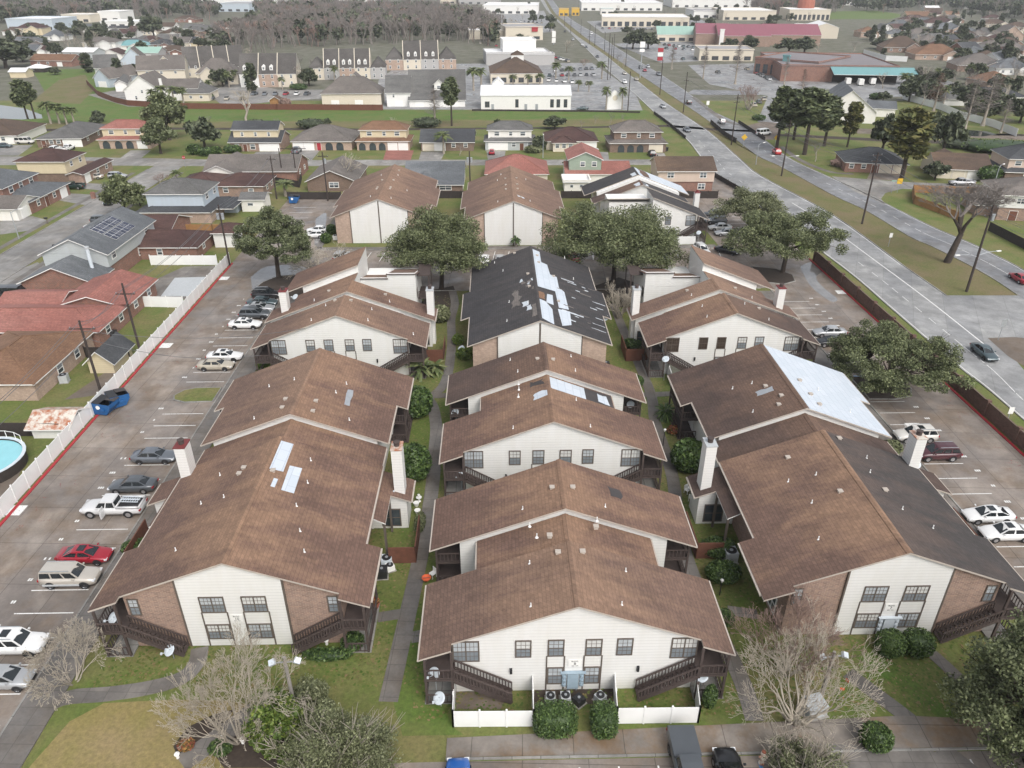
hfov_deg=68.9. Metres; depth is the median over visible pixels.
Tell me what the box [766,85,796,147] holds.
pine tree
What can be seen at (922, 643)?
round shrub
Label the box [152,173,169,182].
bare tree
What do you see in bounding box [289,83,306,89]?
round shrub
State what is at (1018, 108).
oak tree
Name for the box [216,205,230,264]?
utility pole
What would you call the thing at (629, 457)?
window
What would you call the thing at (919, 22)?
oak tree
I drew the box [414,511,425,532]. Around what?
bed plants
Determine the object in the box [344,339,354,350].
window
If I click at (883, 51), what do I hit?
conifer tree
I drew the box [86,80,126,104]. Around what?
fence
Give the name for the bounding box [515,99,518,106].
window
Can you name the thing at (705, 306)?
apartment building
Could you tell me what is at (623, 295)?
bare tree
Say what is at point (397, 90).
house
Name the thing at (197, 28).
house
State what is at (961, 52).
oak tree
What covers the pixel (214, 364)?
parked car
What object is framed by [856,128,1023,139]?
dirt track
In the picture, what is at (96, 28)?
oak tree
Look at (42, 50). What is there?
house
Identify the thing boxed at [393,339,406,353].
window
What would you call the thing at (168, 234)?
house
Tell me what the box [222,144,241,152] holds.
round shrub
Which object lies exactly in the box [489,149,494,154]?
parked car
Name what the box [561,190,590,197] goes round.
fence
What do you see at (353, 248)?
sidewalk
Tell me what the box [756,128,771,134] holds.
parked car
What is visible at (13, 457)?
swimming pool
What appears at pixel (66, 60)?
house
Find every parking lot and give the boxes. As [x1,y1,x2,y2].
[0,199,337,732]
[90,90,140,106]
[214,83,322,103]
[303,248,765,289]
[378,63,641,109]
[391,750,1023,767]
[496,11,553,31]
[587,20,705,32]
[615,42,697,62]
[685,175,1023,579]
[689,63,870,123]
[848,76,953,98]
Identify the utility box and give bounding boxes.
[796,692,828,721]
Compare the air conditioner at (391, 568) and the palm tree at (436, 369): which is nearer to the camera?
the air conditioner at (391, 568)
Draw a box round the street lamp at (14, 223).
[10,208,22,238]
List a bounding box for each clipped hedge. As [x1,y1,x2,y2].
[532,698,578,739]
[589,698,618,740]
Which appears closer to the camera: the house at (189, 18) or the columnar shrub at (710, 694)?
the columnar shrub at (710, 694)
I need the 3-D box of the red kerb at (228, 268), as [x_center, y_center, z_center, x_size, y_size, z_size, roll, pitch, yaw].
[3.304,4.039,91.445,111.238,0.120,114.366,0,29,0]
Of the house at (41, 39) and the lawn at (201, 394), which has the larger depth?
the house at (41, 39)
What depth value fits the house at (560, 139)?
226.32 m
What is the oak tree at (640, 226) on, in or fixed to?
on the mulch bed at (619, 282)
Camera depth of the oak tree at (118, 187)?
162.39 m
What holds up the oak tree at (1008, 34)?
on the ground at (465, 52)
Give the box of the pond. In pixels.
[0,105,41,118]
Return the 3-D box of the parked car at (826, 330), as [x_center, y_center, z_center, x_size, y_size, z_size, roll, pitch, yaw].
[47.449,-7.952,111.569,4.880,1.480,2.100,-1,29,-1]
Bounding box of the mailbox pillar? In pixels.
[90,192,95,198]
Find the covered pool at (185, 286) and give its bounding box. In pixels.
[161,277,204,295]
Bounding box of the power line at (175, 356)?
[86,338,259,358]
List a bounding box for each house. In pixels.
[0,118,46,143]
[0,168,70,213]
[0,195,41,220]
[0,269,157,346]
[0,330,94,400]
[1,27,22,35]
[12,148,112,182]
[14,37,28,40]
[16,22,50,34]
[16,206,155,288]
[21,37,41,42]
[28,44,42,52]
[28,54,81,66]
[33,37,49,43]
[33,121,105,147]
[36,44,52,53]
[42,30,72,40]
[62,47,104,59]
[84,36,124,50]
[92,46,144,72]
[92,64,137,87]
[96,119,162,148]
[105,47,125,59]
[108,26,128,30]
[113,74,131,91]
[119,29,142,37]
[121,40,150,49]
[122,70,203,100]
[125,47,166,54]
[135,53,189,77]
[135,177,241,222]
[138,35,149,41]
[138,215,214,259]
[142,29,162,35]
[143,35,162,42]
[149,39,174,47]
[157,34,180,38]
[159,28,183,36]
[161,22,179,29]
[164,45,183,54]
[169,37,191,46]
[174,15,202,22]
[183,24,203,29]
[183,82,218,100]
[184,30,204,37]
[186,172,276,196]
[189,26,206,33]
[189,37,202,45]
[194,25,220,32]
[195,57,239,85]
[201,152,309,180]
[227,121,290,150]
[289,124,359,149]
[305,155,367,190]
[320,71,384,104]
[354,120,413,149]
[385,75,410,106]
[405,161,466,190]
[408,69,465,106]
[419,129,475,150]
[483,120,534,149]
[484,154,548,178]
[543,126,598,151]
[562,142,629,181]
[604,120,667,152]
[649,156,717,190]
[828,81,897,123]
[834,146,909,173]
[853,26,878,37]
[876,36,921,52]
[877,23,892,35]
[885,29,900,37]
[887,20,910,24]
[889,24,902,30]
[898,15,922,19]
[900,11,929,17]
[905,44,959,60]
[910,28,928,33]
[911,34,930,38]
[914,34,934,42]
[920,18,952,26]
[920,148,991,179]
[921,6,939,9]
[923,8,942,10]
[924,33,942,36]
[928,22,958,32]
[928,34,958,42]
[929,11,942,15]
[931,87,1023,105]
[943,11,959,15]
[946,53,997,71]
[948,16,964,22]
[949,41,982,48]
[961,176,1023,220]
[965,71,1011,86]
[968,36,994,42]
[972,27,992,32]
[973,30,992,36]
[976,19,1008,26]
[978,40,998,44]
[978,50,992,54]
[980,14,999,19]
[987,33,1003,39]
[987,52,1017,59]
[988,58,1023,74]
[990,143,1023,177]
[991,24,1023,40]
[1000,41,1023,55]
[1005,22,1023,29]
[1005,37,1023,44]
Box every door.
[5,137,16,143]
[20,205,29,218]
[41,140,47,147]
[44,195,49,205]
[59,186,67,198]
[62,139,72,144]
[71,139,82,146]
[84,172,91,182]
[98,81,106,86]
[136,141,147,148]
[259,144,269,150]
[269,144,279,150]
[293,143,303,149]
[303,143,314,149]
[316,143,321,149]
[331,100,338,103]
[355,100,362,103]
[387,143,397,149]
[395,100,402,106]
[398,143,407,149]
[415,101,423,106]
[422,143,434,150]
[434,143,445,150]
[488,143,497,149]
[498,143,507,149]
[519,143,523,149]
[588,142,596,147]
[649,145,662,151]
[870,165,877,172]
[878,164,892,173]
[892,165,901,173]
[951,170,965,178]
[966,171,980,179]
[1007,211,1018,220]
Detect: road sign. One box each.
[897,178,902,191]
[998,319,1007,339]
[1008,407,1014,417]
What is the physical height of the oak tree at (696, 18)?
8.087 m
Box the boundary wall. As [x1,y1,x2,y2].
[812,249,1023,451]
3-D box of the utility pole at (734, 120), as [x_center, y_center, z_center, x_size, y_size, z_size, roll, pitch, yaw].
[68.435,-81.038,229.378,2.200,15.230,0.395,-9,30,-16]
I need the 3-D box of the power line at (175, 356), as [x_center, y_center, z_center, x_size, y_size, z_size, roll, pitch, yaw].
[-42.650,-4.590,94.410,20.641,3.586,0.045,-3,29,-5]
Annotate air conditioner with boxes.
[57,373,70,383]
[110,329,116,336]
[377,565,388,580]
[381,554,391,564]
[385,562,396,573]
[544,691,555,702]
[559,691,571,704]
[571,692,586,709]
[592,689,607,702]
[722,546,738,563]
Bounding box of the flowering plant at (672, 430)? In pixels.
[666,425,678,434]
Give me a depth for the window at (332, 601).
58.73 m
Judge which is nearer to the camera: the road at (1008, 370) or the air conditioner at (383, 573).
the air conditioner at (383, 573)
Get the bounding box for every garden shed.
[8,68,33,77]
[24,407,90,437]
[26,64,51,72]
[82,331,134,372]
[209,222,243,246]
[238,192,270,211]
[268,95,281,103]
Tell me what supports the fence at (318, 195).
on the parking lot at (66, 488)
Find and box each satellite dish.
[103,612,117,622]
[160,644,173,657]
[427,667,439,689]
[432,691,444,705]
[626,401,633,407]
[697,677,707,692]
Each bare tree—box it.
[21,614,124,710]
[148,622,309,767]
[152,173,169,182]
[229,90,250,120]
[286,241,351,279]
[339,151,360,170]
[605,280,631,318]
[721,580,866,687]
[722,594,891,760]
[733,84,764,109]
[810,140,823,161]
[915,62,937,78]
[919,181,1023,263]
[921,84,936,104]
[955,62,968,74]
[963,69,978,83]
[971,72,985,84]
[1002,84,1010,93]
[1010,55,1023,77]
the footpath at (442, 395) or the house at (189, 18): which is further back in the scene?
the house at (189, 18)
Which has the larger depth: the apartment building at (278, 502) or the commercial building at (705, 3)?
the commercial building at (705, 3)
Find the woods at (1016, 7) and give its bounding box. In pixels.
[838,0,1023,18]
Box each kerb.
[0,169,177,282]
[0,247,1016,760]
[0,258,1023,526]
[173,387,221,402]
[548,8,1023,419]
[751,266,795,284]
[851,376,911,399]
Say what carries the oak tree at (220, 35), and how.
on the ground at (465, 52)
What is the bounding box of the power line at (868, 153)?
[690,77,1023,220]
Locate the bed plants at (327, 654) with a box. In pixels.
[302,646,353,661]
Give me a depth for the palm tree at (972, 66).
365.59 m
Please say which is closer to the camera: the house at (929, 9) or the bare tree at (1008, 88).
the bare tree at (1008, 88)
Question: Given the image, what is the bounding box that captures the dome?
[797,0,814,7]
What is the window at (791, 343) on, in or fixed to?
in the apartment building at (705, 306)
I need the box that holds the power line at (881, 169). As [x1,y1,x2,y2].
[687,82,1022,234]
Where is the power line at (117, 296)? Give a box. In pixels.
[0,160,267,402]
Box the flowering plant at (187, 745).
[176,737,195,752]
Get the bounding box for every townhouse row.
[181,45,241,77]
[239,53,300,86]
[309,48,386,79]
[385,40,455,69]
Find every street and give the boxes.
[0,156,650,165]
[0,166,181,276]
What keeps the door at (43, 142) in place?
in the house at (79, 133)
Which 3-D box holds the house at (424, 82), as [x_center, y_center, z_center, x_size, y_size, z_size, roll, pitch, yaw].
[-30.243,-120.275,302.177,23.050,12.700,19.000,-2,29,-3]
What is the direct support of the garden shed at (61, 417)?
on the lawn at (148, 321)
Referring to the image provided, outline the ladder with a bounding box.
[118,496,141,501]
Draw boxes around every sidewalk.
[0,173,133,249]
[0,296,295,767]
[8,172,183,283]
[315,217,335,247]
[316,244,715,249]
[446,716,1022,756]
[692,97,739,124]
[759,291,1023,611]
[780,147,853,174]
[801,742,974,767]
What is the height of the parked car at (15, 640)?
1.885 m
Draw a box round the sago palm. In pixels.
[654,402,677,423]
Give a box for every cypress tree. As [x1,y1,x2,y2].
[425,88,443,125]
[667,44,677,68]
[699,47,710,78]
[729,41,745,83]
[782,57,790,83]
[797,69,809,88]
[928,73,948,110]
[957,78,984,128]
[976,76,1002,125]
[998,99,1014,132]
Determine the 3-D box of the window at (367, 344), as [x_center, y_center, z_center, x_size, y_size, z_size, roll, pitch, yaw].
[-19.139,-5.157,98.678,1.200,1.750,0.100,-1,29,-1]
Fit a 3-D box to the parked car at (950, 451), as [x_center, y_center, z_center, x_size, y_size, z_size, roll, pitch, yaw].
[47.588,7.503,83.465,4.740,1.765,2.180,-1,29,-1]
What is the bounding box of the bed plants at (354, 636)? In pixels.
[340,631,364,651]
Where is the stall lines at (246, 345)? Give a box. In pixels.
[0,207,1023,767]
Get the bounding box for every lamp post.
[662,356,668,375]
[719,578,723,595]
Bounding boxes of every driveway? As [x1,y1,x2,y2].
[0,145,31,155]
[0,216,45,233]
[0,262,44,283]
[60,193,98,204]
[83,183,104,189]
[120,150,150,158]
[255,151,280,153]
[290,150,319,159]
[383,150,413,159]
[419,151,443,159]
[487,151,504,159]
[600,152,608,159]
[650,153,664,157]
[867,173,899,179]
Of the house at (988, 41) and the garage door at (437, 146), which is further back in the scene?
the house at (988, 41)
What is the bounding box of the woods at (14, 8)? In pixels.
[0,0,222,21]
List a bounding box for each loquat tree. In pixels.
[240,685,308,766]
[287,673,335,728]
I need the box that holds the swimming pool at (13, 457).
[0,431,27,482]
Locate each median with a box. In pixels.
[544,0,1015,294]
[988,337,1023,365]
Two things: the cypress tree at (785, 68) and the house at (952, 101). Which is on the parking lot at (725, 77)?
the cypress tree at (785, 68)
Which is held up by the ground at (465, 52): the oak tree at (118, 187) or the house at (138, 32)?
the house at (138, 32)
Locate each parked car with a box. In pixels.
[0,142,12,147]
[0,284,25,296]
[0,626,49,657]
[0,662,36,692]
[14,136,34,143]
[37,561,102,589]
[49,145,61,148]
[54,543,113,565]
[59,144,74,149]
[68,181,85,189]
[79,493,147,519]
[89,214,103,221]
[93,173,104,179]
[106,171,127,177]
[107,475,158,493]
[129,447,175,464]
[196,357,234,371]
[205,348,243,361]
[227,317,261,329]
[238,306,270,319]
[244,301,275,310]
[246,296,277,304]
[251,286,278,298]
[291,146,301,153]
[305,229,323,238]
[306,225,325,231]
[332,250,349,258]
[445,757,470,767]
[479,254,489,264]
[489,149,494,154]
[494,254,504,258]
[576,106,588,109]
[647,150,655,156]
[666,725,703,767]
[683,126,690,131]
[693,242,709,251]
[704,209,724,217]
[704,215,727,224]
[708,222,732,230]
[712,747,745,767]
[714,228,735,236]
[714,245,740,255]
[718,118,725,123]
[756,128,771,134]
[772,148,781,154]
[812,325,847,337]
[816,335,837,347]
[892,423,939,443]
[921,441,962,461]
[948,177,975,185]
[960,504,1016,524]
[970,342,999,360]
[977,521,1023,542]
[1008,273,1023,283]
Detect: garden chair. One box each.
[429,566,436,578]
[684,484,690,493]
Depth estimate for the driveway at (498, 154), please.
219.83 m
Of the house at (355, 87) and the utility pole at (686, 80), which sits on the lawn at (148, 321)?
the house at (355, 87)
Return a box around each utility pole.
[69,320,100,390]
[115,283,139,348]
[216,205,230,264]
[266,156,277,198]
[280,147,305,167]
[317,152,328,200]
[467,151,471,181]
[627,71,630,110]
[683,72,688,112]
[731,94,740,144]
[772,120,798,175]
[861,152,880,223]
[955,205,1000,291]
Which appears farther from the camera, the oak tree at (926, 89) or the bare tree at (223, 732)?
the oak tree at (926, 89)
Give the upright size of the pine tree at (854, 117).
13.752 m
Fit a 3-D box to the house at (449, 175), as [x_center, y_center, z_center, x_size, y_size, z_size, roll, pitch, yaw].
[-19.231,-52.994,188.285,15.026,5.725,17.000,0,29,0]
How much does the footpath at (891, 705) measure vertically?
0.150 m
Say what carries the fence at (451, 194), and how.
on the lawn at (349, 696)
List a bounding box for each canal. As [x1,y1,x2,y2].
[46,125,749,131]
[780,134,941,143]
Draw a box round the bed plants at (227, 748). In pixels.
[207,738,232,756]
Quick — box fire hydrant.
[758,749,766,765]
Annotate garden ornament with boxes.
[174,751,179,758]
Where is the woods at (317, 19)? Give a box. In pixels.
[205,0,504,52]
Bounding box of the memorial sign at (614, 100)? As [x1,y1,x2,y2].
[607,90,621,109]
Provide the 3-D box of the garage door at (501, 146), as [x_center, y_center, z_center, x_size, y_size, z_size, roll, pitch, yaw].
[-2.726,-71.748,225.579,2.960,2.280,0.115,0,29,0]
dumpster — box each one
[91,394,119,414]
[104,387,129,407]
[288,194,299,202]
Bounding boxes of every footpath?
[56,646,208,708]
[178,704,252,767]
[378,609,399,621]
[379,398,441,701]
[411,630,419,642]
[431,291,458,397]
[435,393,445,397]
[610,304,763,720]
[643,391,669,396]
[728,606,757,618]
[843,669,977,767]
[929,648,983,717]
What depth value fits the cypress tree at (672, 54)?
405.56 m
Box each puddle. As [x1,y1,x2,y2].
[251,265,304,289]
[314,213,326,244]
[800,262,836,301]
[969,130,995,135]
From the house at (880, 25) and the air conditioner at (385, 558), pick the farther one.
the house at (880, 25)
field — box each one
[12,69,656,122]
[34,75,92,103]
[830,11,900,18]
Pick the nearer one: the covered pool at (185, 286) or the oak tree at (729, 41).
the covered pool at (185, 286)
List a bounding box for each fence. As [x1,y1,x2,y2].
[0,252,230,519]
[0,423,57,435]
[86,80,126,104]
[126,99,382,109]
[142,295,182,306]
[149,255,217,264]
[185,223,217,230]
[275,174,301,187]
[286,191,340,198]
[439,190,463,197]
[451,675,534,727]
[472,109,639,112]
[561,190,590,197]
[613,672,701,723]
[654,111,685,138]
[667,364,671,386]
[675,233,696,243]
[678,190,718,197]
[710,120,736,142]
[714,172,747,192]
[738,120,764,140]
[863,50,907,61]
[902,95,1017,135]
[912,184,973,219]
[988,222,1023,248]
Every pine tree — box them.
[7,78,28,118]
[17,81,37,118]
[439,76,460,125]
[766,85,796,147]
[785,86,840,154]
[791,89,802,139]
[816,95,845,145]
[842,101,864,146]
[884,105,936,179]
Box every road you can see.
[541,0,1023,417]
[547,0,1023,298]
[686,90,759,94]
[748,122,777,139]
[834,177,981,204]
[946,295,1023,337]
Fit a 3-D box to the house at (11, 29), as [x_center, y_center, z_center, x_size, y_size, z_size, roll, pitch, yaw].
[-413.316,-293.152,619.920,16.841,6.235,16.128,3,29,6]
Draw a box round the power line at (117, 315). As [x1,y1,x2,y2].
[1,161,273,423]
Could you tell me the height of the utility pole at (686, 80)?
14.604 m
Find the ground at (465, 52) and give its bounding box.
[0,0,1023,100]
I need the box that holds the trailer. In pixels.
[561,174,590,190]
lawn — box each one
[0,101,1023,521]
[21,190,1021,767]
[29,700,247,767]
[175,388,219,400]
[251,275,302,297]
[394,642,463,735]
[752,266,794,282]
[848,635,954,717]
[853,377,909,397]
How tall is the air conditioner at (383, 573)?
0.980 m
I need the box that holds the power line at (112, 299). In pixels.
[0,164,264,399]
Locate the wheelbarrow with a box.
[416,574,430,581]
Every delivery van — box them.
[844,77,851,83]
[856,78,864,85]
[868,77,876,84]
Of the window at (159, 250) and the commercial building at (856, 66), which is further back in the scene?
the commercial building at (856, 66)
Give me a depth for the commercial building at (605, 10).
902.15 m
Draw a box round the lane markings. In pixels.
[544,5,1023,415]
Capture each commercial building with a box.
[5,16,76,30]
[60,13,100,21]
[97,10,134,20]
[99,19,139,27]
[197,0,287,2]
[219,2,254,11]
[440,0,458,3]
[459,0,500,3]
[467,27,502,38]
[480,77,571,109]
[482,2,538,13]
[483,37,554,64]
[488,50,543,83]
[499,23,542,39]
[559,8,568,15]
[571,7,579,14]
[579,0,662,10]
[600,8,613,13]
[601,13,689,26]
[654,26,693,41]
[663,0,759,7]
[685,8,715,17]
[693,23,727,44]
[694,45,754,60]
[712,7,776,19]
[715,24,770,46]
[753,51,850,74]
[760,52,917,82]
[768,24,821,45]
[779,7,831,20]
[807,20,838,38]
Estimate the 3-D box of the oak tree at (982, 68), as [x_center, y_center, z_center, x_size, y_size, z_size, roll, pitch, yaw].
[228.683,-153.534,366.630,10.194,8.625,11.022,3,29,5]
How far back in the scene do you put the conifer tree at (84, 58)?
392.77 m
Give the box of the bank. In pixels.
[45,119,659,127]
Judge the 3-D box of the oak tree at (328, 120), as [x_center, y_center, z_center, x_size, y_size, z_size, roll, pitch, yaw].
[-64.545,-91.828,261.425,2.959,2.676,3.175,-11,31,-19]
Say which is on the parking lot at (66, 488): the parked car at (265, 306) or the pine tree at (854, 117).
the parked car at (265, 306)
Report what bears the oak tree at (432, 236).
on the mulch bed at (440, 298)
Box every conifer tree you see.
[5,31,12,41]
[15,29,20,35]
[43,38,48,45]
[77,52,93,72]
[84,31,93,47]
[110,57,122,68]
[127,16,134,26]
[173,36,177,44]
[177,38,184,45]
[243,63,257,91]
[766,14,772,23]
[869,24,877,41]
[878,25,886,37]
[880,48,886,54]
[932,20,939,29]
[933,34,941,43]
[941,23,948,33]
[958,23,969,33]
[961,10,965,18]
[966,93,978,113]
[977,20,985,28]
[984,84,1003,115]
[994,33,1002,43]
[999,14,1004,21]
[1001,40,1014,57]
[1011,75,1023,91]
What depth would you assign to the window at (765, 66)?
387.11 m
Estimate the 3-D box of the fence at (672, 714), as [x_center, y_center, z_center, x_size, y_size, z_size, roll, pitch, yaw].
[10.699,23.166,55.235,6.392,1.840,3.219,0,29,0]
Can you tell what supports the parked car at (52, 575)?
on the parking lot at (66, 488)
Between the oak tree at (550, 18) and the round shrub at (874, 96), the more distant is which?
the oak tree at (550, 18)
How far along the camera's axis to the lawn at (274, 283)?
130.01 m
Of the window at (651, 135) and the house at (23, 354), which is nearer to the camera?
the house at (23, 354)
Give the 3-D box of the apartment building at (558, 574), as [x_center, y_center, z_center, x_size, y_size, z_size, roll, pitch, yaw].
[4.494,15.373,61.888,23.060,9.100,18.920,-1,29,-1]
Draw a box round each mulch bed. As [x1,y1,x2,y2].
[173,710,232,752]
[217,712,322,767]
[424,286,459,308]
[456,691,503,708]
[534,689,613,704]
[595,277,633,307]
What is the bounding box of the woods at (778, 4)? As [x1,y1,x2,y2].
[743,0,842,13]
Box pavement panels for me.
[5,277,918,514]
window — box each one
[8,186,13,193]
[56,362,64,374]
[73,347,80,359]
[105,324,110,334]
[111,251,116,259]
[118,312,123,322]
[126,599,141,615]
[133,299,138,308]
[156,248,162,254]
[197,597,226,612]
[205,624,232,638]
[222,187,228,192]
[240,596,268,612]
[247,623,273,638]
[270,340,286,354]
[305,340,315,351]
[323,339,333,350]
[326,595,338,612]
[329,182,338,187]
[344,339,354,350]
[362,339,371,350]
[382,509,401,525]
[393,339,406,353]
[439,186,451,189]
[452,641,479,661]
[464,451,482,468]
[485,101,489,106]
[509,450,520,464]
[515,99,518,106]
[515,640,531,657]
[532,450,544,463]
[547,639,564,656]
[547,667,562,683]
[550,99,553,106]
[559,450,571,462]
[582,449,593,463]
[583,666,599,683]
[585,639,602,655]
[592,161,596,166]
[616,638,633,655]
[620,449,640,466]
[637,331,641,340]
[649,133,654,137]
[663,338,679,351]
[665,216,670,224]
[667,172,674,177]
[669,637,698,657]
[685,215,695,225]
[697,183,704,188]
[698,337,708,349]
[700,172,706,177]
[702,504,722,521]
[716,337,726,348]
[736,337,747,348]
[754,336,764,345]
[755,63,760,71]
[762,64,767,73]
[767,598,777,614]
[783,336,799,350]
[790,588,804,604]
[853,613,880,627]
[860,586,889,601]
[897,612,920,627]
[901,585,930,601]
[981,585,997,601]
[1014,161,1022,165]
[1016,198,1023,203]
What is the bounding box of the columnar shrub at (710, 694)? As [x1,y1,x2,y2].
[702,683,718,709]
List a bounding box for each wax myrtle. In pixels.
[257,698,410,767]
[753,719,865,767]
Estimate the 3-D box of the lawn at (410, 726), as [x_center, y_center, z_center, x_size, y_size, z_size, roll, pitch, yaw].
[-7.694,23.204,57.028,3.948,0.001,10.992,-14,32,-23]
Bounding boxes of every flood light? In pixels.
[268,656,301,701]
[820,651,848,694]
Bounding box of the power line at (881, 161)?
[689,80,1022,228]
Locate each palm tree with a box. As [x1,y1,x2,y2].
[36,101,53,123]
[46,103,61,123]
[55,106,69,123]
[64,107,77,121]
[145,89,156,94]
[154,85,168,93]
[165,85,178,96]
[168,169,180,176]
[174,86,186,102]
[224,71,230,86]
[273,179,293,196]
[277,77,285,89]
[330,65,337,80]
[405,357,436,381]
[426,359,447,377]
[433,131,453,153]
[466,67,481,90]
[474,67,487,85]
[509,74,517,84]
[509,235,520,246]
[523,74,532,84]
[535,73,545,84]
[550,62,560,77]
[564,66,574,79]
[574,80,582,91]
[585,81,592,91]
[596,61,606,78]
[601,86,611,109]
[618,87,627,109]
[898,73,913,80]
[941,85,951,103]
[965,64,976,75]
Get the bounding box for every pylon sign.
[552,31,555,44]
[639,42,644,77]
[657,48,663,61]
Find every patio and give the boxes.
[0,472,19,496]
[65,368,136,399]
[155,266,214,298]
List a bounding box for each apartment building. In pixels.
[87,348,419,656]
[250,247,445,378]
[329,164,440,242]
[417,459,735,704]
[439,342,666,495]
[460,165,563,244]
[461,246,612,365]
[581,166,709,242]
[620,245,820,377]
[667,344,1023,643]
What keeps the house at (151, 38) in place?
on the ground at (465, 52)
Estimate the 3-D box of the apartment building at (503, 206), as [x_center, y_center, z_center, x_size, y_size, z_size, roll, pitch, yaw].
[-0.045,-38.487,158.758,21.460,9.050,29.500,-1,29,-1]
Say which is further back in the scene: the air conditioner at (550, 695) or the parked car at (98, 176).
the parked car at (98, 176)
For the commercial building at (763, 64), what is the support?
on the parking lot at (725, 77)
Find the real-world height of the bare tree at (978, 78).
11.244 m
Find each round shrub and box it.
[120,537,142,552]
[185,144,200,154]
[197,147,215,155]
[210,146,221,153]
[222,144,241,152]
[255,364,270,368]
[278,97,290,103]
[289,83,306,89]
[296,118,327,127]
[320,232,331,242]
[326,224,335,233]
[403,442,432,480]
[409,385,432,418]
[411,117,441,127]
[435,304,450,321]
[452,333,463,344]
[455,347,472,360]
[524,145,542,152]
[624,338,641,348]
[637,375,643,385]
[669,436,701,472]
[701,535,737,558]
[704,559,742,584]
[720,607,734,627]
[752,114,765,119]
[830,158,841,166]
[858,720,894,753]
[869,92,881,99]
[873,627,907,658]
[885,439,903,453]
[903,627,936,658]
[938,138,980,148]
[961,138,1023,152]
[976,164,1003,179]
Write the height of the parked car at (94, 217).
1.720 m
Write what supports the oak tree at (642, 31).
on the ground at (465, 52)
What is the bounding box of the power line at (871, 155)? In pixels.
[688,79,1021,225]
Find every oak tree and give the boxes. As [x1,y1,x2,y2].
[0,38,30,68]
[16,43,36,61]
[21,38,32,43]
[22,30,39,36]
[45,42,63,53]
[47,67,61,74]
[54,22,66,29]
[66,26,80,35]
[71,20,87,34]
[86,24,106,36]
[88,115,103,122]
[89,110,105,119]
[98,173,145,206]
[106,30,123,38]
[124,31,135,37]
[134,40,147,46]
[136,13,162,35]
[138,91,187,139]
[139,117,178,153]
[171,26,181,31]
[181,29,195,36]
[182,116,221,146]
[193,37,201,45]
[199,38,207,45]
[207,40,219,45]
[207,68,233,86]
[210,31,236,43]
[215,39,230,44]
[231,205,313,278]
[242,10,263,28]
[297,67,317,85]
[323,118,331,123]
[378,204,490,289]
[528,14,537,22]
[532,134,546,147]
[536,199,689,282]
[542,115,566,129]
[544,22,555,28]
[545,14,556,21]
[622,25,632,32]
[622,30,643,48]
[636,28,645,34]
[639,31,659,48]
[692,15,700,20]
[705,17,715,22]
[709,186,793,226]
[720,38,739,44]
[721,205,851,272]
[739,35,759,47]
[772,14,781,22]
[773,37,800,50]
[786,13,794,20]
[795,36,816,51]
[826,318,976,398]
[864,29,871,37]
[870,37,886,45]
[870,113,896,148]
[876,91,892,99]
[893,32,904,37]
[897,80,923,101]
[899,21,915,30]
[900,29,910,36]
[907,73,926,79]
[907,75,926,92]
[912,19,924,25]
[914,67,927,73]
[919,40,927,45]
[920,78,938,98]
[921,82,942,99]
[922,160,951,180]
[928,71,946,81]
[929,28,941,32]
[931,111,971,148]
[936,607,1023,767]
[940,39,952,45]
[941,68,956,78]
[948,81,962,89]
[950,33,962,39]
[950,85,967,92]
[953,47,966,57]
[956,83,988,102]
[960,47,972,54]
[961,33,974,39]
[964,62,988,74]
[967,10,976,16]
[968,20,977,26]
[972,98,1005,117]
[977,43,1000,52]
[987,73,1009,85]
[988,25,997,30]
[998,81,1013,90]
[999,92,1016,106]
[1002,32,1013,37]
[1006,77,1022,90]
[1008,98,1023,122]
[1010,47,1020,58]
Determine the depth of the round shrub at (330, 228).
153.93 m
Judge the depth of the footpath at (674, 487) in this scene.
79.31 m
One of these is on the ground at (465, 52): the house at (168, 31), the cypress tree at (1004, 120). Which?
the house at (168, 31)
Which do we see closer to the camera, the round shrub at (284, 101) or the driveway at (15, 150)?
the driveway at (15, 150)
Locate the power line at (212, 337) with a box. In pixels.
[87,328,304,337]
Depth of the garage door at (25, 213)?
164.75 m
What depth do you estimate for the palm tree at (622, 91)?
287.80 m
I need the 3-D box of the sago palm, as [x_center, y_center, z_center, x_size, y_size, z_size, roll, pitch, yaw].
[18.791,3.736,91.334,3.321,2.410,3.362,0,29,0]
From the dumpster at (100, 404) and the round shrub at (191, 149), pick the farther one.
the round shrub at (191, 149)
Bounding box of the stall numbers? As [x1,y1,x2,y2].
[0,298,1023,624]

